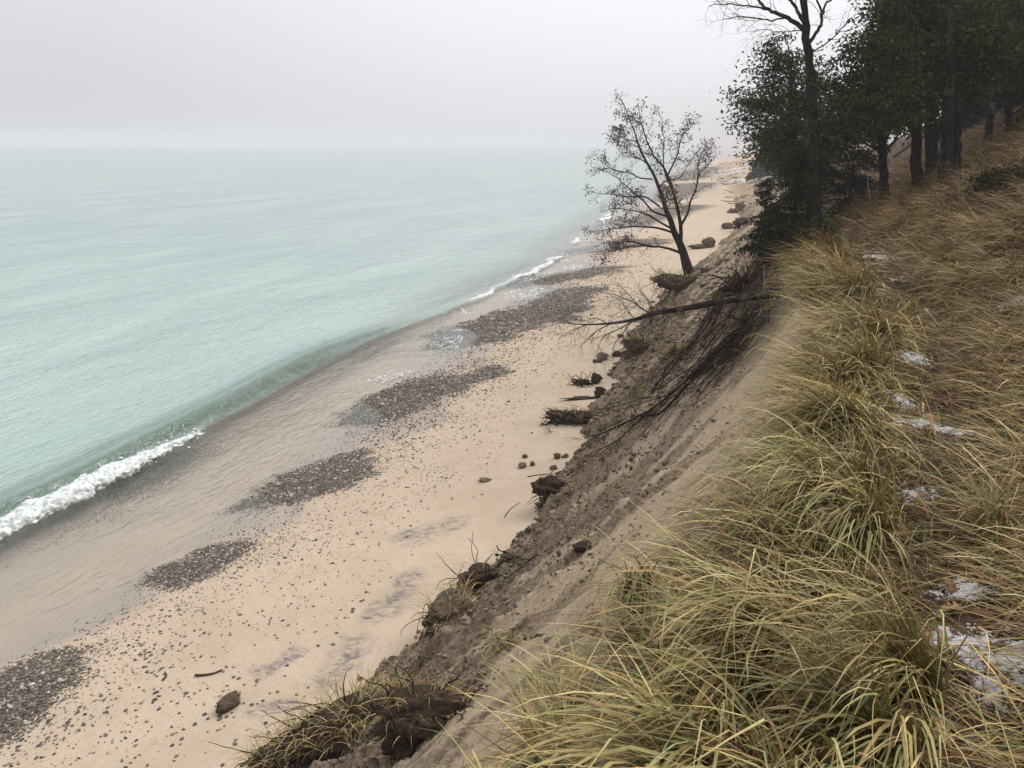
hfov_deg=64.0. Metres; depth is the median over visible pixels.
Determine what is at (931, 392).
oak leaf
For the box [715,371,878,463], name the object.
beach grass tuft
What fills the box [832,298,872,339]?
beach grass tuft
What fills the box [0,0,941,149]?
sky
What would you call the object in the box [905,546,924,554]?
oak leaf
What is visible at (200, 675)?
stick
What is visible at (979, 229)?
beach grass tuft
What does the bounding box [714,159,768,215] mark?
foredune scrub
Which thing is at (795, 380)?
beach grass tuft
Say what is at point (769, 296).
hanging root
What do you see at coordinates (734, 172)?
snow patch
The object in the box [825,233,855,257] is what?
beach grass tuft
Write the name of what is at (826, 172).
young spruce
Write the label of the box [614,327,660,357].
sod block
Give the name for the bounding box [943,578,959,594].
oak leaf
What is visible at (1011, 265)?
beach grass tuft
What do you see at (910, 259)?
beach grass tuft
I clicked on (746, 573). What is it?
beach grass tuft
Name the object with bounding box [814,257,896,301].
beach grass tuft
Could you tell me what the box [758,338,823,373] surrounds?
beach grass tuft
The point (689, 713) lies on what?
beach grass tuft
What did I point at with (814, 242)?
beach grass tuft
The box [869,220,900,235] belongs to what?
beach grass tuft
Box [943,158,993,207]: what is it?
beach grass tuft
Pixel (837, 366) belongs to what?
beach grass tuft
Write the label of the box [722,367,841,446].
beach grass tuft
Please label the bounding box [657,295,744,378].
dead branch
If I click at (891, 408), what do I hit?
beach grass tuft
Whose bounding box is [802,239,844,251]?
beach grass tuft
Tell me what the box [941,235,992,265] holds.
beach grass tuft
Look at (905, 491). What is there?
snow patch
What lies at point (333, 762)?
crumbled soil
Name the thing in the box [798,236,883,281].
beach grass tuft
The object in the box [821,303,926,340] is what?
beach grass tuft
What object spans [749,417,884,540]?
beach grass tuft
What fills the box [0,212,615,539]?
wave foam
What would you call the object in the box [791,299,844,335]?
beach grass tuft
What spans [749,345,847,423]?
beach grass tuft
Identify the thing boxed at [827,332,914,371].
beach grass tuft
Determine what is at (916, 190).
beach grass tuft
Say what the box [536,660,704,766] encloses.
beach grass tuft
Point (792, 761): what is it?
beach grass tuft
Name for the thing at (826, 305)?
beach grass tuft
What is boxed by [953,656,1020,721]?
snow patch
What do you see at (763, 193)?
young spruce
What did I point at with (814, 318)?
beach grass tuft
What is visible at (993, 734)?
oak leaf
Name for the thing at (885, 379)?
beach grass tuft
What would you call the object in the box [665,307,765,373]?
dead branch
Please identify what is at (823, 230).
beach grass tuft
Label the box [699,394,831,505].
beach grass tuft
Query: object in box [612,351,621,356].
soil crumb
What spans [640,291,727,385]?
dead branch
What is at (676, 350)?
dead branch
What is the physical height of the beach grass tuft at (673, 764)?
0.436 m
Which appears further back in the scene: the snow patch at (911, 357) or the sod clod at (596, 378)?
the sod clod at (596, 378)
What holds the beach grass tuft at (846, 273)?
on the dune top
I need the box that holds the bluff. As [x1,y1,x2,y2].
[309,153,801,767]
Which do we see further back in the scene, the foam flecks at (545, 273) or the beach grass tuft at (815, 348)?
the foam flecks at (545, 273)
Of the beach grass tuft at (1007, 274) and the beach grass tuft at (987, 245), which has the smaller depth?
the beach grass tuft at (1007, 274)
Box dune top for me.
[521,104,1023,767]
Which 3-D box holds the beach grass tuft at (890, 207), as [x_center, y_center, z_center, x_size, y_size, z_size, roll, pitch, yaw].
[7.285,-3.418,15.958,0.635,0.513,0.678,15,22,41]
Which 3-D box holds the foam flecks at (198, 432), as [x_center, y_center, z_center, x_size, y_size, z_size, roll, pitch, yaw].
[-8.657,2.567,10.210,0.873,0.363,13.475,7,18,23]
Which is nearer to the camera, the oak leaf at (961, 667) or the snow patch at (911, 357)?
the oak leaf at (961, 667)
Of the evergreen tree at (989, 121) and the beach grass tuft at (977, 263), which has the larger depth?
the evergreen tree at (989, 121)
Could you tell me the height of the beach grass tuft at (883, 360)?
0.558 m
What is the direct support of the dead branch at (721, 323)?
on the bluff
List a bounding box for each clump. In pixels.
[400,562,486,651]
[435,532,529,600]
[567,370,594,387]
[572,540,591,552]
[642,256,729,299]
[698,252,766,308]
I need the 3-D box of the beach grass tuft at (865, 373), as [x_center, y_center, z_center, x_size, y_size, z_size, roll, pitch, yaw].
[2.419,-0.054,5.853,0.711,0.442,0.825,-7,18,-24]
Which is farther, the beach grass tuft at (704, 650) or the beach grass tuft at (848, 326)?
the beach grass tuft at (848, 326)
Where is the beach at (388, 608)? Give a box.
[0,148,758,767]
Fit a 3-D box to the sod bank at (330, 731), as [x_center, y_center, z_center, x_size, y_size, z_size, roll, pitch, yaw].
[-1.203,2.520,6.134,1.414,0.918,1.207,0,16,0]
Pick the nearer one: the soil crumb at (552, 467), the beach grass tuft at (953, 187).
the soil crumb at (552, 467)
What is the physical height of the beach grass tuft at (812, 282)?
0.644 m
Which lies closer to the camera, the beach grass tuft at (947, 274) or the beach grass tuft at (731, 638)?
the beach grass tuft at (731, 638)
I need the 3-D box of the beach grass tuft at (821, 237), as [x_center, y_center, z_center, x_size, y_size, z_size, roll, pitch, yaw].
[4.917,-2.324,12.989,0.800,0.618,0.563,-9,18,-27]
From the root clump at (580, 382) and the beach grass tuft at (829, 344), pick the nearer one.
the beach grass tuft at (829, 344)
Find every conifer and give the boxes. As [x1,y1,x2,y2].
[745,145,763,181]
[754,120,784,178]
[764,125,799,178]
[781,104,831,180]
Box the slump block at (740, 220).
[732,215,748,228]
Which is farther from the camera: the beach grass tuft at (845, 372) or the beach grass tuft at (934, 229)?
the beach grass tuft at (934, 229)
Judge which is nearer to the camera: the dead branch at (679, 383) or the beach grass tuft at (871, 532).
the beach grass tuft at (871, 532)
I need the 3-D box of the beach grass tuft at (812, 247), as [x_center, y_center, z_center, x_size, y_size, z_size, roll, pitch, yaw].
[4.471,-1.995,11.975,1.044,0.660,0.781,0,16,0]
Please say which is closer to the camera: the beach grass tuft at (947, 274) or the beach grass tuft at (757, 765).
the beach grass tuft at (757, 765)
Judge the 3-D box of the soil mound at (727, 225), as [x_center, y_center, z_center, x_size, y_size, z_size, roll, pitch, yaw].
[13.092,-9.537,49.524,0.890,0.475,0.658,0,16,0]
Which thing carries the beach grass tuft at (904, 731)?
on the dune top
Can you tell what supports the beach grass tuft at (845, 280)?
on the dune top
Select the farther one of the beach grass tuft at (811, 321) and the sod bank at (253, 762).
the beach grass tuft at (811, 321)
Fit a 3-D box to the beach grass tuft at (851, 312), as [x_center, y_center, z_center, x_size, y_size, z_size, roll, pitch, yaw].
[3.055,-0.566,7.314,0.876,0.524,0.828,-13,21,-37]
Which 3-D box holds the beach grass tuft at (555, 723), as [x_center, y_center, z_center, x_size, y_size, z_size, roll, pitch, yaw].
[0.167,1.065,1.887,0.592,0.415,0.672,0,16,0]
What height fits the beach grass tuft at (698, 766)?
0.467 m
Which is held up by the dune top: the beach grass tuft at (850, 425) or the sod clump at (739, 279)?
the beach grass tuft at (850, 425)
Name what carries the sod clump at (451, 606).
on the bluff
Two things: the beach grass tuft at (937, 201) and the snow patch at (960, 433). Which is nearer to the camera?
the snow patch at (960, 433)
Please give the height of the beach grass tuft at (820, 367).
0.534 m
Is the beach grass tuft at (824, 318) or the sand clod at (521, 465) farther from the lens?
the sand clod at (521, 465)
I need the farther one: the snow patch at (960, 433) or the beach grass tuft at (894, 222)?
the beach grass tuft at (894, 222)
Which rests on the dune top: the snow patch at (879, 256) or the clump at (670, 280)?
the snow patch at (879, 256)
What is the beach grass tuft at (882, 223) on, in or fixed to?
on the dune top
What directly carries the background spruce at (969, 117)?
on the dune top
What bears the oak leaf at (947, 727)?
on the dune top
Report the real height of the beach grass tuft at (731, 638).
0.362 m
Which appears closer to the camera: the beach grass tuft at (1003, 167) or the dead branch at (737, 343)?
the dead branch at (737, 343)
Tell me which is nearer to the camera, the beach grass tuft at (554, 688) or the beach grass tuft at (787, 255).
the beach grass tuft at (554, 688)
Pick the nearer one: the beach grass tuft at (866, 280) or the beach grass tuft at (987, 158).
the beach grass tuft at (866, 280)
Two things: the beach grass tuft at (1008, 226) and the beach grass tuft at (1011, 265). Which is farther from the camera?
the beach grass tuft at (1008, 226)
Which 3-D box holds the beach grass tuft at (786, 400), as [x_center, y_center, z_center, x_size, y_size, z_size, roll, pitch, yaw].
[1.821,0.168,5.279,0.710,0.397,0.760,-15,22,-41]
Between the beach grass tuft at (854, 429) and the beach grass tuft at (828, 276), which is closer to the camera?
the beach grass tuft at (854, 429)
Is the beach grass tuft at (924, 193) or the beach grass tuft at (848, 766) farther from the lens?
the beach grass tuft at (924, 193)
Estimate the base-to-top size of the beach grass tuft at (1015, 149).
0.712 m
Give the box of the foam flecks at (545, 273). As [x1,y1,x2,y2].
[444,222,616,313]
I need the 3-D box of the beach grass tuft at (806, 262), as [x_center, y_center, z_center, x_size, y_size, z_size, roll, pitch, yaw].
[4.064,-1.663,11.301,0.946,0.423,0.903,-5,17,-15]
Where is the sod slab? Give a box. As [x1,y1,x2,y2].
[540,397,617,426]
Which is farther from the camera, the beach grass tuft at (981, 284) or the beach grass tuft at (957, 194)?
the beach grass tuft at (957, 194)
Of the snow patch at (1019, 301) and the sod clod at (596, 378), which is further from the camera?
the sod clod at (596, 378)
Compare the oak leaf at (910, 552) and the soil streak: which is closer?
the oak leaf at (910, 552)
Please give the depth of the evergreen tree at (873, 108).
16.93 m
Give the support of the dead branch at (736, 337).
on the bluff
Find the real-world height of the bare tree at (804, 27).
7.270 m
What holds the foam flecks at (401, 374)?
on the lake
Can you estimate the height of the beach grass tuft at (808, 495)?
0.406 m
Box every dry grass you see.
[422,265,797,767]
[436,200,1022,767]
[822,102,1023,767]
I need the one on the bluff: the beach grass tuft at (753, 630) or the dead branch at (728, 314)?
the dead branch at (728, 314)
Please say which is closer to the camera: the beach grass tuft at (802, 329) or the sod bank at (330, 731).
the sod bank at (330, 731)
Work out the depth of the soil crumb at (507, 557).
9.47 m
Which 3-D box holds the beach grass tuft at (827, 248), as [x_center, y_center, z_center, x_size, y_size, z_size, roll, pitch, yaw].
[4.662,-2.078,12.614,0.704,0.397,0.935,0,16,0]
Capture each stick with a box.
[194,669,221,676]
[853,587,899,594]
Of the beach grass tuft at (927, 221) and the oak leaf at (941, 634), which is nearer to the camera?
the oak leaf at (941, 634)
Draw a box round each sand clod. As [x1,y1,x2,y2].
[479,477,491,481]
[518,462,526,468]
[553,453,560,458]
[596,352,609,360]
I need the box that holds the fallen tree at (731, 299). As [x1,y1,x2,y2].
[543,264,779,376]
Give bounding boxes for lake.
[0,144,759,655]
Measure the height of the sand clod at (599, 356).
0.249 m
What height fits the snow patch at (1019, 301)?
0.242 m
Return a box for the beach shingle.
[0,239,707,767]
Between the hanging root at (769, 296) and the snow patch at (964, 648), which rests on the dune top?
the snow patch at (964, 648)
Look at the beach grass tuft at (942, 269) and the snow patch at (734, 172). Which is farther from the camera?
the snow patch at (734, 172)
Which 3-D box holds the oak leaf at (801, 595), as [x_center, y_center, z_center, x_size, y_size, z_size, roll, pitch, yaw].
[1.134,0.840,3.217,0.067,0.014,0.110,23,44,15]
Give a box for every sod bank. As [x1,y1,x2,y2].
[209,694,323,767]
[250,652,445,767]
[357,658,490,767]
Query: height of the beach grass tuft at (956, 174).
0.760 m
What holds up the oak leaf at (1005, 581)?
on the snow patch at (968, 586)
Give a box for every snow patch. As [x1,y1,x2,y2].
[716,177,756,185]
[717,170,749,175]
[718,166,750,171]
[854,251,903,264]
[868,389,934,420]
[868,412,988,442]
[892,481,938,504]
[897,350,933,367]
[911,622,1001,668]
[919,577,1000,602]
[919,612,1023,697]
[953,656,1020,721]
[983,295,1023,311]
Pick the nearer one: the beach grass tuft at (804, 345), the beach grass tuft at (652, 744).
the beach grass tuft at (652, 744)
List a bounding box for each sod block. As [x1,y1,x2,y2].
[527,466,575,512]
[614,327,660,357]
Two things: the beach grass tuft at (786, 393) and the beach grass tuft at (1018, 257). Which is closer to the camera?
the beach grass tuft at (786, 393)
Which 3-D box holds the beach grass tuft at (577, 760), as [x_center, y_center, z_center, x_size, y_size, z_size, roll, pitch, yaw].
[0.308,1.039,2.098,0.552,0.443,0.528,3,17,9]
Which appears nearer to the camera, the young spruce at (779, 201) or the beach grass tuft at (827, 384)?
the beach grass tuft at (827, 384)
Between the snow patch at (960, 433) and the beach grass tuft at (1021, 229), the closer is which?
the snow patch at (960, 433)
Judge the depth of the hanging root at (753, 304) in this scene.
11.79 m
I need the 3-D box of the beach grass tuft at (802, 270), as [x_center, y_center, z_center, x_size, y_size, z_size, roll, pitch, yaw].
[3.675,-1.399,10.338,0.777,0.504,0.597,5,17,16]
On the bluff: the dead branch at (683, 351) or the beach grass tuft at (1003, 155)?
the dead branch at (683, 351)
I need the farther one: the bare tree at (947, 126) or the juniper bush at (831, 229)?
the bare tree at (947, 126)
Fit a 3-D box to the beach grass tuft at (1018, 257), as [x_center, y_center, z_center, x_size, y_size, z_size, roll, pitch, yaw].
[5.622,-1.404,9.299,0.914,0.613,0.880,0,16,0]
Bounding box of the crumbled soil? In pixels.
[322,230,752,767]
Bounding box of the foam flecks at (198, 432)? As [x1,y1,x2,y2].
[6,419,205,522]
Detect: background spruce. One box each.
[908,100,1000,142]
[922,18,1021,138]
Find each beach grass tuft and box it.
[442,636,628,767]
[465,625,531,661]
[480,696,602,767]
[485,627,631,732]
[485,636,812,767]
[489,649,675,767]
[501,713,660,767]
[508,613,697,767]
[511,664,767,767]
[516,697,664,765]
[532,750,581,766]
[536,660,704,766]
[544,755,662,767]
[548,690,665,767]
[554,522,721,655]
[558,625,769,767]
[560,531,858,737]
[565,724,737,767]
[574,450,588,468]
[575,642,896,767]
[591,556,775,744]
[592,646,886,767]
[595,715,709,767]
[601,682,773,767]
[613,544,731,672]
[616,602,787,709]
[625,502,1023,767]
[629,719,794,767]
[632,554,790,682]
[636,303,657,320]
[640,508,1023,766]
[643,546,796,683]
[653,339,682,357]
[667,536,804,632]
[668,566,783,661]
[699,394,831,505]
[714,443,872,562]
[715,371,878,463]
[720,417,800,497]
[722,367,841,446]
[729,387,830,447]
[729,416,833,524]
[729,758,808,767]
[739,455,895,549]
[744,340,836,408]
[745,442,913,525]
[746,352,874,414]
[746,363,825,436]
[747,333,881,395]
[747,368,827,428]
[748,342,812,389]
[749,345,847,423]
[749,373,848,436]
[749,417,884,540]
[753,250,802,278]
[753,348,824,395]
[753,413,930,589]
[754,364,829,408]
[754,382,831,446]
[755,366,842,422]
[755,462,950,597]
[756,393,885,452]
[757,241,803,277]
[757,378,826,437]
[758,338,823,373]
[758,355,904,455]
[759,290,836,349]
[759,329,878,396]
[761,323,841,376]
[761,388,931,464]
[764,251,852,277]
[764,259,828,314]
[764,367,940,452]
[765,240,807,273]
[765,325,864,388]
[767,264,818,307]
[767,339,853,396]
[767,370,853,411]
[769,257,809,284]
[769,282,867,348]
[769,292,846,341]
[770,238,817,270]
[770,290,878,353]
[772,228,808,266]
[772,375,892,445]
[775,259,814,281]
[777,346,878,396]
[780,250,831,284]
[780,647,969,767]
[781,383,913,442]
[782,244,827,268]
[782,392,963,505]
[783,256,835,291]
[783,388,908,447]
[784,319,863,368]
[784,351,868,395]
[786,323,893,391]
[787,254,832,277]
[788,309,857,354]
[790,231,836,252]
[790,240,834,263]
[790,260,832,299]
[790,269,842,306]
[791,232,852,262]
[791,289,861,341]
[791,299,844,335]
[791,335,837,362]
[793,295,901,349]
[793,303,842,340]
[794,241,827,263]
[794,293,853,346]
[794,338,876,381]
[797,260,864,301]
[797,356,901,395]
[798,222,828,247]
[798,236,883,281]
[798,240,838,256]
[799,287,893,352]
[800,227,828,246]
[801,343,868,389]
[802,224,832,246]
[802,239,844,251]
[802,264,870,292]
[802,266,851,303]
[802,291,918,347]
[802,297,953,342]
[803,348,923,400]
[806,222,857,250]
[807,316,875,342]
[808,264,842,288]
[811,264,868,308]
[812,272,840,304]
[813,373,935,461]
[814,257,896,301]
[814,301,934,379]
[817,350,871,389]
[818,255,885,300]
[818,301,911,343]
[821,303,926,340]
[822,262,867,298]
[824,350,919,401]
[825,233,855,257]
[825,334,891,377]
[826,253,906,295]
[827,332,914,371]
[829,373,894,423]
[830,314,947,352]
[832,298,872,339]
[832,766,862,767]
[833,291,908,339]
[835,323,932,393]
[837,355,936,400]
[839,305,925,359]
[840,271,901,301]
[841,293,872,316]
[843,276,883,298]
[845,316,957,347]
[849,197,866,210]
[849,197,876,213]
[863,193,897,212]
[865,194,896,209]
[866,213,902,230]
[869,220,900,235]
[870,289,975,350]
[876,194,910,213]
[876,213,910,231]
[877,231,929,267]
[878,194,906,218]
[878,197,905,212]
[879,180,911,203]
[880,208,915,236]
[882,210,918,225]
[884,232,916,250]
[892,185,918,199]
[893,231,971,282]
[894,178,934,198]
[894,209,938,239]
[899,230,929,243]
[905,185,944,205]
[908,229,941,242]
[909,193,935,207]
[909,195,956,224]
[909,242,958,280]
[909,266,977,301]
[910,181,937,205]
[910,209,941,227]
[910,231,960,275]
[911,190,947,218]
[912,231,954,249]
[912,256,977,300]
[913,213,945,232]
[913,222,946,238]
[915,198,967,231]
[916,184,959,207]
[918,257,962,283]
[918,442,1023,551]
[919,204,954,227]
[927,175,951,193]
[927,257,1003,293]
[929,197,982,239]
[930,175,961,197]
[930,262,983,294]
[933,158,964,181]
[937,213,983,238]
[937,254,1005,296]
[940,210,986,245]
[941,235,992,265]
[941,242,1002,282]
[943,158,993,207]
[943,184,975,200]
[944,229,1007,256]
[946,166,975,184]
[950,207,992,227]
[951,242,1023,289]
[953,216,995,244]
[959,224,1006,253]
[961,155,970,170]
[963,221,1017,242]
[967,186,996,205]
[969,236,1023,277]
[970,192,1023,229]
[974,151,995,165]
[974,209,1023,236]
[976,241,1023,286]
[978,220,1023,251]
[979,159,1018,171]
[986,145,1017,166]
[992,157,1023,178]
[996,168,1023,189]
[996,208,1023,234]
[997,135,1023,163]
[1001,210,1023,237]
[1003,198,1023,225]
[1009,147,1023,164]
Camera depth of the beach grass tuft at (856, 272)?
9.87 m
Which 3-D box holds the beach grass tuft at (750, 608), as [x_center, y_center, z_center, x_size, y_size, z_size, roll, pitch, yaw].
[0.625,0.771,2.743,1.070,0.599,0.806,6,18,21]
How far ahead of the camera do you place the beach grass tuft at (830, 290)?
9.51 m
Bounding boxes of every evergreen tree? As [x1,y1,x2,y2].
[709,27,851,205]
[785,113,863,212]
[791,0,945,210]
[848,0,994,189]
[866,0,1016,178]
[900,0,1023,179]
[966,0,1023,146]
[971,0,1023,133]
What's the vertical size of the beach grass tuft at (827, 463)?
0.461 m
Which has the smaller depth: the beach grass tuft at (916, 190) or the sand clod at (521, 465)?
the sand clod at (521, 465)
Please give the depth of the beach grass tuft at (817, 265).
10.49 m
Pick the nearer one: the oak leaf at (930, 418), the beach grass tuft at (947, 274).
the oak leaf at (930, 418)
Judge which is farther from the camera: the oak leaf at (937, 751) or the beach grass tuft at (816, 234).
the beach grass tuft at (816, 234)
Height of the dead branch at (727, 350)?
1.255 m
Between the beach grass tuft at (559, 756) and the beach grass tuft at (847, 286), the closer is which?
the beach grass tuft at (559, 756)
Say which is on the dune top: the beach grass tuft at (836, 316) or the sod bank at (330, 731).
the beach grass tuft at (836, 316)
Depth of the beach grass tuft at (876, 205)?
17.27 m
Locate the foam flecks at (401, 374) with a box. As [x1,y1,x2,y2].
[344,329,463,383]
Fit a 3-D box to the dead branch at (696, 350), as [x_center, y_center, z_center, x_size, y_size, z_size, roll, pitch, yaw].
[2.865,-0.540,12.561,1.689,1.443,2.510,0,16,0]
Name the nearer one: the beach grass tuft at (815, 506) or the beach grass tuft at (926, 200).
the beach grass tuft at (815, 506)
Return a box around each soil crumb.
[388,655,396,660]
[503,554,512,560]
[549,465,557,470]
[569,464,577,472]
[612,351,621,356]
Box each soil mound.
[687,244,711,248]
[701,237,715,246]
[721,222,733,228]
[727,208,739,212]
[734,202,745,210]
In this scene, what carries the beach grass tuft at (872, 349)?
on the dune top
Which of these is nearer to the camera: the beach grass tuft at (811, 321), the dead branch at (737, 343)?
the beach grass tuft at (811, 321)
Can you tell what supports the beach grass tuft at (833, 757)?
on the dune top
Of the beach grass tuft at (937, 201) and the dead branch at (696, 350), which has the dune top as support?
the beach grass tuft at (937, 201)
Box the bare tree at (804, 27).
[696,0,870,217]
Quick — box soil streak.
[560,396,598,399]
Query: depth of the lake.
39.23 m
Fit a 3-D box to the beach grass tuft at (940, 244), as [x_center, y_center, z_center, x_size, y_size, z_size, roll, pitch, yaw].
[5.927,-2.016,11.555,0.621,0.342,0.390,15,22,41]
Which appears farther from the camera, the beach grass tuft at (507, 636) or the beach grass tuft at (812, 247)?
the beach grass tuft at (812, 247)
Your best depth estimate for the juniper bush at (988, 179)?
14.16 m
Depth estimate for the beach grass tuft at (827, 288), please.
9.60 m
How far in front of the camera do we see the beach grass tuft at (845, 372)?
6.10 m
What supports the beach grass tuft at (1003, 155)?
on the dune top
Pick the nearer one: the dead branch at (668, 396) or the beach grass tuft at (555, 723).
the beach grass tuft at (555, 723)
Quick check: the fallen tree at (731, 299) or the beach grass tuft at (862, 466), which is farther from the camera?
the fallen tree at (731, 299)
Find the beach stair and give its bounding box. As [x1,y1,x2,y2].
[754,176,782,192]
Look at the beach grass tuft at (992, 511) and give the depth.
3.90 m
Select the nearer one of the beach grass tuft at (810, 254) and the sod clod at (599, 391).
the beach grass tuft at (810, 254)
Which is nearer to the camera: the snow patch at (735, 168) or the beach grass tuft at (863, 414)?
the beach grass tuft at (863, 414)
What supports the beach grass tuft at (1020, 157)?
on the dune top
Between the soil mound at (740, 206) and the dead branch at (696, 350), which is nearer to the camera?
the dead branch at (696, 350)
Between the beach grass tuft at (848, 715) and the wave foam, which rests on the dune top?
the beach grass tuft at (848, 715)
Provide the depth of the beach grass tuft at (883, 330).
7.09 m
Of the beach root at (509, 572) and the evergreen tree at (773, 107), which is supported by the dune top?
the evergreen tree at (773, 107)
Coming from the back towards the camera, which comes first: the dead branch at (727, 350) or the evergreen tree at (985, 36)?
the evergreen tree at (985, 36)
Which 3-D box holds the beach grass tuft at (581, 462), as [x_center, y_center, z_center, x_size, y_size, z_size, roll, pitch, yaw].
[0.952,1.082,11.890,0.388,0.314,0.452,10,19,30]
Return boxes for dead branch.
[556,359,711,452]
[573,377,694,440]
[575,325,742,469]
[619,298,714,403]
[619,323,738,436]
[628,306,767,425]
[632,315,768,440]
[636,281,724,406]
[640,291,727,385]
[645,291,735,406]
[645,308,719,395]
[651,308,739,405]
[652,281,770,393]
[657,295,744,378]
[661,311,745,400]
[663,316,768,410]
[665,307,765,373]
[673,314,771,389]
[713,305,735,344]
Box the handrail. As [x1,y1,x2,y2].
[888,135,923,165]
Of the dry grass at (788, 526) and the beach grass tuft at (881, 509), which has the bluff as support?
the dry grass at (788, 526)
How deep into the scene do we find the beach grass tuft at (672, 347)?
14.56 m
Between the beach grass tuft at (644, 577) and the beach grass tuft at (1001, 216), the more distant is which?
the beach grass tuft at (1001, 216)
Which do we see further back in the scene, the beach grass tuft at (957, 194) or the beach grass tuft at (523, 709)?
the beach grass tuft at (957, 194)
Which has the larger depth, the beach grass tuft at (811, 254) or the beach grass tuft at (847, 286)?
the beach grass tuft at (811, 254)
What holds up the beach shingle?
on the beach at (388, 608)
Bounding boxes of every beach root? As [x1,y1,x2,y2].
[490,545,537,592]
[490,555,535,580]
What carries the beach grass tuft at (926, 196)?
on the dune top
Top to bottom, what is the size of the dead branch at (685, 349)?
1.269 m
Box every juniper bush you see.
[741,220,826,271]
[786,209,849,240]
[952,159,1023,201]
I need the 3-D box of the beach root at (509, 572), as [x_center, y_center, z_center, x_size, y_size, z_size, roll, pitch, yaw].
[0.084,1.933,8.748,0.575,1.227,3.189,0,16,0]
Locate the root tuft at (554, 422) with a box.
[542,408,570,425]
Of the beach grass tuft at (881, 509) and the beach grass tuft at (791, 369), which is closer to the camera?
the beach grass tuft at (881, 509)
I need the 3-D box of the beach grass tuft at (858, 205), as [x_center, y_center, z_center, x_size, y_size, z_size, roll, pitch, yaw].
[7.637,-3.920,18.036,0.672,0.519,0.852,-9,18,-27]
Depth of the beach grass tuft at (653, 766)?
1.87 m
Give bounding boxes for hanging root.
[718,291,736,356]
[721,285,742,313]
[734,282,757,327]
[739,275,769,339]
[740,281,763,333]
[754,264,785,323]
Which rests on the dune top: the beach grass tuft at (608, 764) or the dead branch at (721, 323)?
the beach grass tuft at (608, 764)
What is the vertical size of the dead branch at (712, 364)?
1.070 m
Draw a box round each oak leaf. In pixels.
[792,588,808,606]
[893,585,910,596]
[893,705,923,717]
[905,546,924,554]
[912,596,925,608]
[920,389,934,396]
[926,414,936,421]
[929,711,953,746]
[932,749,943,765]
[939,628,949,646]
[942,602,961,611]
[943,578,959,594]
[948,745,966,765]
[951,662,974,670]
[957,674,977,688]
[963,726,1011,762]
[967,563,979,576]
[979,726,1002,742]
[983,667,1003,675]
[986,577,1010,586]
[1011,547,1023,557]
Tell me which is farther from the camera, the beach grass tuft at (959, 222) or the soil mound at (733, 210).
the soil mound at (733, 210)
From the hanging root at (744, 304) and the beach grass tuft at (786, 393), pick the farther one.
the hanging root at (744, 304)
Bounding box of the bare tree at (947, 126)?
[935,0,956,187]
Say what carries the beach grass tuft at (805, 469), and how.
on the dune top
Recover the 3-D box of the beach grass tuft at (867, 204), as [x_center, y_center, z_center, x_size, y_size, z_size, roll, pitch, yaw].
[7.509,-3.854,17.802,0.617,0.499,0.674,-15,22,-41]
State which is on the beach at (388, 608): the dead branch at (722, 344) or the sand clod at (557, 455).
the sand clod at (557, 455)
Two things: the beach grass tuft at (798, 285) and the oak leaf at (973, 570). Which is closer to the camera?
the oak leaf at (973, 570)
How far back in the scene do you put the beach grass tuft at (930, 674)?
2.61 m
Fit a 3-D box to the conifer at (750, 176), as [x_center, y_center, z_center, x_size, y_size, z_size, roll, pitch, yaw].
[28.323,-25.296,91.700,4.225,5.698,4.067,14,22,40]
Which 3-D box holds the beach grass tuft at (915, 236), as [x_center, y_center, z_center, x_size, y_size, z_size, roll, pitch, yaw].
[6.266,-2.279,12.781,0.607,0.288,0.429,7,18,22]
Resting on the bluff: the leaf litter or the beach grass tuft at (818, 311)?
the leaf litter
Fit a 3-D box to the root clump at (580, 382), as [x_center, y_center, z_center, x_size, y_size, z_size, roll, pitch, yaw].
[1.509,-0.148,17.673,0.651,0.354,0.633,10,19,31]
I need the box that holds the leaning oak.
[581,88,723,274]
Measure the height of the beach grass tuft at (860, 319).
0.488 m
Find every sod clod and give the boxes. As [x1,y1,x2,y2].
[591,372,602,383]
[594,386,605,397]
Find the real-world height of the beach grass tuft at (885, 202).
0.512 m
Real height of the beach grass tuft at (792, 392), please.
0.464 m
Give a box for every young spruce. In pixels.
[728,177,788,256]
[741,146,841,263]
[776,173,831,206]
[819,133,878,219]
[821,146,848,189]
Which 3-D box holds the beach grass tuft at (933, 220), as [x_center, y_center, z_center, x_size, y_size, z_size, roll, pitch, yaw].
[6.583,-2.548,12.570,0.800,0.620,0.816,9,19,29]
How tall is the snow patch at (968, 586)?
0.058 m
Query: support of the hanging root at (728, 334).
hanging from the bluff
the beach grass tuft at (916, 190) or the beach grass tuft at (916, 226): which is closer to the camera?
the beach grass tuft at (916, 226)
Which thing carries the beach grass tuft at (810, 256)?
on the dune top
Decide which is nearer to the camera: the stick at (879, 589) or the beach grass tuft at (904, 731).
the beach grass tuft at (904, 731)
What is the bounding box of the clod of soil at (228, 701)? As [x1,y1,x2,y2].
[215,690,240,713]
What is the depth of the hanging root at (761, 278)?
11.73 m
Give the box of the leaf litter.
[495,196,1023,767]
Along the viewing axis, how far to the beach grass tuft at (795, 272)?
10.58 m
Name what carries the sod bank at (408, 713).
on the bluff
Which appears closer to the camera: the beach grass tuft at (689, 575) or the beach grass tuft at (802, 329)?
the beach grass tuft at (689, 575)
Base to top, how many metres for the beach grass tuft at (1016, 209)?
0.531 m
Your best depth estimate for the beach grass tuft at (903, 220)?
14.30 m
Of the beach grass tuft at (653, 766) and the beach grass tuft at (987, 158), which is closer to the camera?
the beach grass tuft at (653, 766)

